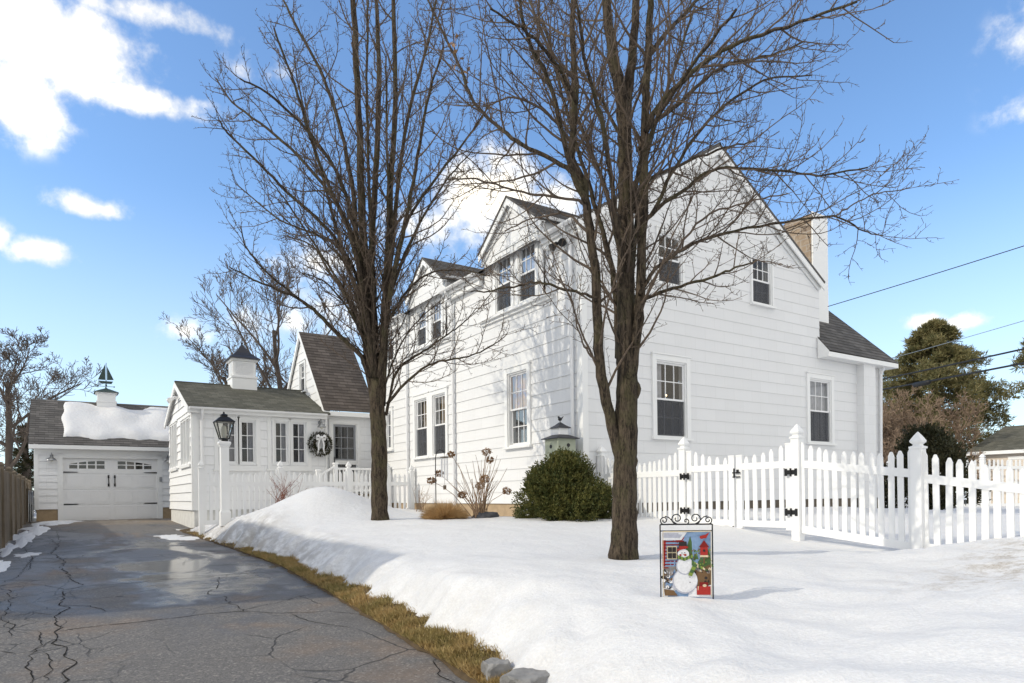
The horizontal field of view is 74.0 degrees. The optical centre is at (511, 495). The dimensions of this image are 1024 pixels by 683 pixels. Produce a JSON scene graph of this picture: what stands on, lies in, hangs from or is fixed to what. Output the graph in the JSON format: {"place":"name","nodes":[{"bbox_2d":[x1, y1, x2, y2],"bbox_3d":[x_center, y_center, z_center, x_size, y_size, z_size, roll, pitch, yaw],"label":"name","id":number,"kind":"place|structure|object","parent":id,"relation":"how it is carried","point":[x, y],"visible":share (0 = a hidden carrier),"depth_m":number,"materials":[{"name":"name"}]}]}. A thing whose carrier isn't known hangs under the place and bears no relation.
{"place":"outdoors","nodes":[
{"label":"outdoors","id":0,"kind":"place"},
{"bbox_2d":[0,518,469,682],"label":"driveway","id":1,"kind":"structure","parent":0,"point":[278,643],"depth_m":6.19,"materials":[{"name":"grey asphalt"}]},
{"bbox_2d":[0,560,10,571],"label":"snow patch","id":2,"kind":"object","parent":1,"relation":"on","point":[4,565],"visible":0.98,"depth_m":10.12,"materials":[{"name":"white snow"}]},
{"bbox_2d":[0,543,17,556],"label":"snow patch","id":3,"kind":"object","parent":1,"relation":"on","point":[7,549],"visible":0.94,"depth_m":12.46,"materials":[{"name":"white snow"}]},
{"bbox_2d":[0,462,31,548],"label":"board fence","id":4,"kind":"object","parent":1,"relation":"on","point":[15,487],"visible":0.95,"depth_m":14.63,"materials":[{"name":"brown wood"}]},
{"bbox_2d":[13,530,34,547],"bbox_3d":[-10.987,0.965,15.206,0.542,0.157,6.245,-1,0,-33],"label":"snow patch","id":5,"kind":"object","parent":1,"relation":"on","point":[23,539],"visible":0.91,"depth_m":14.95,"materials":[{"name":"white snow"}]},
{"bbox_2d":[14,552,40,557],"bbox_3d":[-8.373,1.036,11.734,0.455,0.039,1.164,-1,0,-33],"label":"snow patch","id":6,"kind":"object","parent":1,"relation":"on","point":[27,554],"visible":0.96,"depth_m":11.73,"materials":[{"name":"white snow"}]},
{"bbox_2d":[28,490,33,521],"bbox_3d":[-14.851,0.339,20.986,0.123,0.997,0.862,-1,0,-33],"label":"gate","id":7,"kind":"object","parent":1,"relation":"on","point":[30,506],"visible":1,"depth_m":20.79,"materials":[{"name":"grey metal"}]},
{"bbox_2d":[22,524,50,535],"bbox_3d":[-12.803,0.902,18.259,0.732,0.161,6.356,-1,0,-33],"label":"snow patch","id":8,"kind":"object","parent":1,"relation":"on","point":[36,529],"visible":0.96,"depth_m":17.79,"materials":[{"name":"white snow"}]},
{"bbox_2d":[32,521,73,525],"bbox_3d":[-13.842,0.836,20.483,1.155,0.119,2.161,-1,0,-33],"label":"snow patch","id":9,"kind":"object","parent":1,"relation":"on","point":[49,523],"visible":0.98,"depth_m":20.28,"materials":[{"name":"white snow"}]},
{"bbox_2d":[43,520,81,521],"bbox_3d":[-14.216,0.826,21.441,0.815,0.078,1.253,-1,0,43],"label":"snow patch","id":10,"kind":"object","parent":1,"relation":"on","point":[66,521],"visible":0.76,"depth_m":21.40,"materials":[{"name":"white snow"}]},
{"bbox_2d":[28,365,170,520],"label":"garage","id":11,"kind":"structure","parent":1,"relation":"on","point":[79,478],"depth_m":22.63,"materials":[{"name":"paint"}]},
{"bbox_2d":[63,458,157,520],"bbox_3d":[-13.489,-0.203,22.893,2.720,2.045,0.416,-1,0,-33],"label":"garage door","id":12,"kind":"structure","parent":11,"relation":"in","point":[93,488],"depth_m":22.75,"materials":[{"name":"white plastic"}]},
{"bbox_2d":[61,402,168,440],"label":"roof snow","id":13,"kind":"structure","parent":11,"relation":"on","point":[85,420],"depth_m":23.45,"materials":[{"name":"white snow"}]},
{"bbox_2d":[160,534,183,536],"bbox_3d":[-7.978,0.956,15.874,1.026,0.036,0.741,-1,0,39],"label":"snow patch","id":14,"kind":"object","parent":1,"relation":"on","point":[175,535],"visible":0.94,"depth_m":15.88,"materials":[{"name":"white snow"}]},
{"bbox_2d":[161,536,198,539],"bbox_3d":[-7.306,0.967,15.262,1.084,0.048,1.445,-1,0,-33],"label":"snow patch","id":15,"kind":"object","parent":1,"relation":"on","point":[182,538],"visible":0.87,"depth_m":15.10,"materials":[{"name":"white snow"}]},
{"bbox_2d":[1,534,454,682],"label":"driveway cracks","id":16,"kind":"object","parent":1,"relation":"on","point":[64,654],"visible":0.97,"depth_m":6.15,"materials":[{"name":"black asphalt"}]},
{"bbox_2d":[179,528,499,682],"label":"soil strip","id":17,"kind":"object","parent":1,"relation":"on","point":[461,674],"visible":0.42,"depth_m":5.90,"materials":[{"name":"brown soil"}]},
{"bbox_2d":[187,530,514,682],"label":"grass strip","id":18,"kind":"object","parent":17,"relation":"on","point":[454,653],"depth_m":5.76,"materials":[{"name":"brown plant"}]},
{"bbox_2d":[481,657,511,680],"bbox_3d":[-0.093,1.105,4.234,0.181,0.159,0.152,-1,0,-25],"label":"edging stone","id":19,"kind":"object","parent":17,"relation":"on","point":[492,666],"visible":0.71,"depth_m":4.18,"materials":[{"name":"grey stone"}]},
{"bbox_2d":[500,667,549,682],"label":"edging stone","id":20,"kind":"object","parent":17,"relation":"on","point":[523,675],"visible":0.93,"depth_m":3.89,"materials":[{"name":"grey stone"}]},
{"bbox_2d":[0,0,1023,492],"label":"sky","id":21,"kind":"structure","parent":0,"point":[110,215],"materials":[{"name":"blue"}]},
{"bbox_2d":[34,496,1019,517],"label":"snow field","id":22,"kind":"structure","parent":0,"point":[1017,508],"depth_m":22.71,"materials":[{"name":"white snow"}]},
{"bbox_2d":[13,422,35,512],"bbox_3d":[-23.704,-1.258,33.096,1.970,4.721,1.888,-1,0,-6],"label":"conifer tree","id":23,"kind":"object","parent":22,"relation":"on","point":[24,464],"visible":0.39,"depth_m":33.08,"materials":[{"name":"plant"}]},
{"bbox_2d":[0,326,102,470],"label":"bare tree","id":24,"kind":"object","parent":22,"relation":"on","point":[9,399],"visible":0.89,"depth_m":26.81,"materials":[{"name":"brown plant"}]},
{"bbox_2d":[160,246,356,388],"bbox_3d":[-11.198,-4.743,30.805,7.029,11.121,10.283,-1,0,-41],"label":"bare tree","id":25,"kind":"object","parent":22,"relation":"on","point":[216,364],"visible":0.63,"depth_m":29.56,"materials":[{"name":"brown plant"}]},
{"bbox_2d":[255,344,339,411],"bbox_3d":[-10.962,-3.651,34.569,5.260,8.793,6.471,-1,0,6],"label":"bare tree","id":26,"kind":"object","parent":22,"relation":"on","point":[274,373],"visible":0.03,"depth_m":34.41,"materials":[{"name":"brown plant"}]},
{"bbox_2d":[331,256,436,334],"bbox_3d":[-5.699,-5.373,33.375,5.574,12.113,5.376,-1,0,-3],"label":"bare tree","id":27,"kind":"object","parent":22,"relation":"on","point":[409,275],"visible":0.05,"depth_m":32.62,"materials":[{"name":"brown plant"}]},
{"bbox_2d":[883,403,912,479],"bbox_3d":[17.006,-2.077,32.376,4.309,5.208,3.948,-1,0,7],"label":"thicket tree","id":28,"kind":"object","parent":22,"relation":"on","point":[896,431],"visible":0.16,"depth_m":31.47,"materials":[{"name":"brown plant"}]},
{"bbox_2d":[883,421,991,510],"bbox_3d":[12.643,-0.852,20.666,3.423,2.873,2.762,-1,0,-33],"label":"evergreen shrub","id":29,"kind":"object","parent":22,"relation":"on","point":[941,445],"visible":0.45,"depth_m":20.18,"materials":[{"name":"green plant"}]},
{"bbox_2d":[883,386,996,479],"bbox_3d":[18.948,-2.304,31.758,5.862,5.641,6.065,-1,0,-33],"label":"thicket tree","id":30,"kind":"object","parent":22,"relation":"on","point":[957,427],"visible":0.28,"depth_m":31.38,"materials":[{"name":"brown plant"}]},
{"bbox_2d":[883,318,1023,481],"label":"conifer tree","id":31,"kind":"object","parent":22,"relation":"on","point":[935,332],"visible":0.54,"depth_m":35.11,"materials":[{"name":"green plant"}]},
{"bbox_2d":[883,454,1023,506],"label":"picket fence","id":32,"kind":"object","parent":22,"relation":"on","point":[982,461],"visible":0.25,"depth_m":24.11,"materials":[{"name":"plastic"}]},
{"bbox_2d":[966,425,1023,503],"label":"distant house","id":33,"kind":"structure","parent":22,"relation":"on","point":[1006,443],"depth_m":30.24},
{"bbox_2d":[1008,456,1023,482],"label":"window","id":34,"kind":"structure","parent":33,"relation":"in","point":[1015,457],"depth_m":29.42,"materials":[{"name":"white paint"}]},
{"bbox_2d":[1006,337,1023,391],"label":"conifer tree","id":35,"kind":"object","parent":22,"relation":"on","point":[1020,359],"visible":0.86,"depth_m":26.59,"materials":[{"name":"plant"}]},
{"bbox_2d":[176,486,1023,682],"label":"snow lawn","id":36,"kind":"structure","parent":0,"point":[564,601],"depth_m":5.07,"materials":[{"name":"white snow"}]},
{"bbox_2d":[213,412,234,525],"bbox_3d":[-6.346,-0.584,14.999,0.400,2.522,0.400,-1,0,-33],"label":"lamp post","id":37,"kind":"object","parent":36,"relation":"on","point":[223,444],"visible":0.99,"depth_m":14.93,"materials":[{"name":"plastic"}]},
{"bbox_2d":[267,473,306,502],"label":"rose canes","id":38,"kind":"object","parent":36,"relation":"on","point":[283,494],"visible":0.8,"depth_m":16.14,"materials":[{"name":"brown plant"}]},
{"bbox_2d":[197,460,414,534],"bbox_3d":[-4.957,0.016,17.139,5.434,1.790,0.134,-1,0,-33],"label":"picket fence","id":39,"kind":"object","parent":36,"relation":"on","point":[348,483],"visible":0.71,"depth_m":16.59,"materials":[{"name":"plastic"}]},
{"bbox_2d":[191,0,541,520],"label":"bare tree","id":40,"kind":"object","parent":36,"relation":"on","point":[364,279],"visible":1,"depth_m":11.76,"materials":[{"name":"brown plant"}]},
{"bbox_2d":[412,486,431,511],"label":"dead stems","id":41,"kind":"object","parent":36,"relation":"on","point":[420,502],"visible":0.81,"depth_m":17.62,"materials":[{"name":"plant"}]},
{"bbox_2d":[435,449,448,502],"bbox_3d":[-1.264,-0.114,12.405,0.234,1.458,0.147,-1,0,-33],"label":"wind chime","id":42,"kind":"object","parent":36,"relation":"on","point":[444,486],"visible":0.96,"depth_m":12.39,"materials":[{"name":"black metal"}]},
{"bbox_2d":[418,500,470,519],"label":"ornamental grass","id":43,"kind":"object","parent":36,"relation":"on","point":[442,511],"depth_m":12.06,"materials":[{"name":"plant"}]},
{"bbox_2d":[427,448,511,517],"bbox_3d":[-0.770,-0.188,12.335,1.508,1.365,0.824,-1,0,-13],"label":"hydrangea","id":44,"kind":"object","parent":36,"relation":"on","point":[478,486],"visible":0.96,"depth_m":12.35,"materials":[{"name":"plant"}]},
{"bbox_2d":[472,512,498,517],"bbox_3d":[-0.481,0.409,12.405,0.465,0.226,0.329,-1,0,-17],"label":"garden rock","id":45,"kind":"object","parent":36,"relation":"on","point":[488,515],"visible":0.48,"depth_m":12.27,"materials":[{"name":"grey stone"}]},
{"bbox_2d":[164,142,897,527],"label":"house","id":46,"kind":"structure","parent":36,"relation":"on","point":[772,358],"depth_m":15.71,"materials":[{"name":"paint"}]},
{"bbox_2d":[169,424,171,468],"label":"window","id":47,"kind":"structure","parent":46,"relation":"in","point":[170,426],"depth_m":21.75,"materials":[{"name":"white paint"}]},
{"bbox_2d":[171,423,173,467],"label":"window","id":48,"kind":"structure","parent":46,"relation":"in","point":[172,424],"depth_m":21.31,"materials":[{"name":"white paint"}]},
{"bbox_2d":[173,421,177,466],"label":"window","id":49,"kind":"structure","parent":46,"relation":"in","point":[175,422],"depth_m":20.87,"materials":[{"name":"white paint"}]},
{"bbox_2d":[179,420,183,464],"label":"window","id":50,"kind":"structure","parent":46,"relation":"in","point":[181,421],"depth_m":19.72,"materials":[{"name":"white paint"}]},
{"bbox_2d":[182,418,185,463],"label":"window","id":51,"kind":"structure","parent":46,"relation":"in","point":[184,419],"depth_m":19.26,"materials":[{"name":"white paint"}]},
{"bbox_2d":[185,415,190,463],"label":"window","id":52,"kind":"structure","parent":46,"relation":"in","point":[188,458],"depth_m":18.80,"materials":[{"name":"white paint"}]},
{"bbox_2d":[218,416,239,463],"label":"window","id":53,"kind":"structure","parent":46,"relation":"in","point":[233,449],"depth_m":18.71,"materials":[{"name":"white paint"}]},
{"bbox_2d":[238,417,257,463],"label":"window","id":54,"kind":"structure","parent":46,"relation":"in","point":[248,426],"depth_m":18.98,"materials":[{"name":"white paint"}]},
{"bbox_2d":[271,418,290,464],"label":"window","id":55,"kind":"structure","parent":46,"relation":"in","point":[281,447],"depth_m":19.48,"materials":[{"name":"white paint"}]},
{"bbox_2d":[290,419,308,464],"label":"window","id":56,"kind":"structure","parent":46,"relation":"in","point":[299,435],"depth_m":19.76,"materials":[{"name":"white paint"}]},
{"bbox_2d":[298,358,306,392],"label":"window","id":57,"kind":"structure","parent":46,"relation":"in","point":[301,364],"depth_m":22.24,"materials":[{"name":"white paint"}]},
{"bbox_2d":[307,431,332,456],"bbox_3d":[-5.583,-1.490,19.808,0.807,0.822,0.198,-1,0,-33],"label":"wreath","id":58,"kind":"object","parent":46,"relation":"attached to","point":[319,437],"visible":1,"depth_m":19.81,"materials":[{"name":"green plant"}]},
{"bbox_2d":[329,419,360,489],"bbox_3d":[-5.163,-1.192,20.782,0.980,2.190,0.400,-1,0,-33],"label":"door","id":59,"kind":"structure","parent":46,"relation":"in","point":[345,435],"depth_m":20.69,"materials":[{"name":"white paint"}]},
{"bbox_2d":[385,406,393,451],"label":"window","id":60,"kind":"structure","parent":46,"relation":"in","point":[389,419],"depth_m":20.14,"materials":[{"name":"white paint"}]},
{"bbox_2d":[387,330,396,363],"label":"window","id":61,"kind":"structure","parent":46,"relation":"in","point":[394,346],"depth_m":19.94,"materials":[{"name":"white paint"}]},
{"bbox_2d":[413,301,427,348],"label":"window","id":62,"kind":"structure","parent":46,"relation":"in","point":[424,330],"depth_m":18.33,"materials":[{"name":"white paint"}]},
{"bbox_2d":[411,391,439,459],"bbox_3d":[-2.229,-1.853,18.419,0.637,1.751,1.020,-1,0,-33],"label":"window","id":63,"kind":"structure","parent":46,"relation":"in","point":[420,401],"depth_m":18.57,"materials":[{"name":"white paint"}]},
{"bbox_2d":[428,294,447,342],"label":"window","id":64,"kind":"structure","parent":46,"relation":"in","point":[438,317],"depth_m":17.52,"materials":[{"name":"white paint"}]},
{"bbox_2d":[429,386,448,457],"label":"window","id":65,"kind":"structure","parent":46,"relation":"in","point":[439,415],"depth_m":17.67,"materials":[{"name":"white paint"}]},
{"bbox_2d":[491,244,513,314],"bbox_3d":[0.030,-4.669,14.900,0.598,1.316,0.860,-1,0,-33],"label":"window","id":66,"kind":"structure","parent":46,"relation":"in","point":[506,300],"depth_m":14.91,"materials":[{"name":"white paint"}]},
{"bbox_2d":[502,361,532,449],"bbox_3d":[0.327,-1.880,14.528,0.637,1.761,1.030,-1,0,-33],"label":"window","id":67,"kind":"structure","parent":46,"relation":"in","point":[517,378],"depth_m":14.62,"materials":[{"name":"white paint"}]},
{"bbox_2d":[513,229,545,304],"bbox_3d":[0.524,-4.675,14.148,0.598,1.316,0.860,-1,0,-33],"label":"window","id":68,"kind":"structure","parent":46,"relation":"in","point":[524,253],"depth_m":14.19,"materials":[{"name":"white paint"}]},
{"bbox_2d":[655,225,687,289],"bbox_3d":[3.088,-4.829,14.065,0.850,1.171,0.637,-1,0,-33],"label":"window","id":69,"kind":"structure","parent":46,"relation":"in","point":[676,280],"depth_m":14.04,"materials":[{"name":"white paint"}]},
{"bbox_2d":[651,351,693,440],"bbox_3d":[3.114,-1.994,14.059,1.150,1.741,0.637,-1,0,-33],"label":"window","id":70,"kind":"structure","parent":46,"relation":"in","point":[675,408],"depth_m":14.09,"materials":[{"name":"white paint"}]},
{"bbox_2d":[749,250,776,309],"bbox_3d":[5.557,-4.899,15.687,0.860,1.211,0.637,-1,0,-33],"label":"window","id":71,"kind":"structure","parent":46,"relation":"in","point":[762,279],"depth_m":15.65,"materials":[{"name":"white paint"}]},
{"bbox_2d":[805,371,836,445],"bbox_3d":[7.439,-2.112,16.900,1.180,1.751,0.637,-1,0,-33],"label":"window","id":72,"kind":"structure","parent":46,"relation":"in","point":[820,420],"depth_m":16.85,"materials":[{"name":"white paint"}]},
{"bbox_2d":[828,246,1023,306],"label":"service cable","id":73,"kind":"object","parent":46,"relation":"attached to","point":[929,275],"visible":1,"depth_m":15.38,"materials":[{"name":"black rubber"}]},
{"bbox_2d":[894,321,1022,357],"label":"overhead cable","id":74,"kind":"object","parent":46,"relation":"attached to","point":[961,338],"visible":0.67,"depth_m":24.78,"materials":[{"name":"black rubber"}]},
{"bbox_2d":[541,416,579,505],"bbox_3d":[0.896,-0.335,12.503,0.520,2.249,0.520,-1,0,-33],"label":"birdhouse","id":75,"kind":"object","parent":36,"relation":"on","point":[560,437],"visible":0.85,"depth_m":12.39,"materials":[{"name":"green paint"}]},
{"bbox_2d":[509,446,612,521],"bbox_3d":[0.918,-0.124,11.683,1.951,1.487,2.037,-1,0,-33],"label":"evergreen shrub","id":76,"kind":"object","parent":36,"relation":"on","point":[570,484],"visible":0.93,"depth_m":11.19,"materials":[{"name":"green plant"}]},
{"bbox_2d":[398,0,958,559],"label":"bare tree","id":77,"kind":"object","parent":36,"relation":"on","point":[626,296],"visible":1,"depth_m":6.86,"materials":[{"name":"brown plant"}]},
{"bbox_2d":[659,514,713,598],"bbox_3d":[1.208,0.506,4.688,0.368,0.758,0.029,-1,0,3],"label":"garden flag","id":78,"kind":"object","parent":36,"relation":"on","point":[687,566],"visible":1,"depth_m":4.69,"materials":[{"name":"multicoloured fabric"}]},
{"bbox_2d":[596,424,1023,548],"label":"picket fence","id":79,"kind":"object","parent":36,"relation":"on","point":[917,475],"visible":0.78,"depth_m":8.38,"materials":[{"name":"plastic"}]},
{"bbox_2d":[680,451,736,526],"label":"fence gate","id":80,"kind":"structure","parent":79,"relation":"attached to","point":[728,466],"depth_m":10.56,"materials":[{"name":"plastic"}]},
{"bbox_2d":[732,443,797,529],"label":"fence gate","id":81,"kind":"structure","parent":79,"relation":"attached to","point":[744,467],"depth_m":9.74,"materials":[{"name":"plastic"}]},
{"bbox_2d":[883,348,1023,379],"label":"overhead cable","id":82,"kind":"object","parent":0,"point":[956,363],"visible":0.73,"depth_m":24.91,"materials":[{"name":"black rubber"}]},
{"bbox_2d":[883,362,1023,389],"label":"overhead cable","id":83,"kind":"object","parent":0,"point":[1011,365],"visible":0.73,"depth_m":24.56,"materials":[{"name":"black rubber"}]},
{"bbox_2d":[912,380,930,386],"bbox_3d":[16.292,-4.444,27.040,0.199,0.224,1.014,-1,0,-3],"label":"splice case","id":84,"kind":"object","parent":83,"relation":"attached to","point":[921,383],"visible":1,"depth_m":26.94,"materials":[{"name":"black plastic"}]},
{"bbox_3d":[-4.863,0.309,19.926,2.170,0.700,1.340,-1,0,-33],"label":"porch","id":85,"kind":"object","parent":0,"visible":0},
{"bbox_2d":[315,463,390,491],"bbox_3d":[-4.503,-0.185,19.413,2.216,1.480,0.136,-1,0,-33],"label":"porch railing","id":86,"kind":"object","parent":85,"relation":"on","point":[334,467],"visible":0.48,"depth_m":19.20,"materials":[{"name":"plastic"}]}
]}

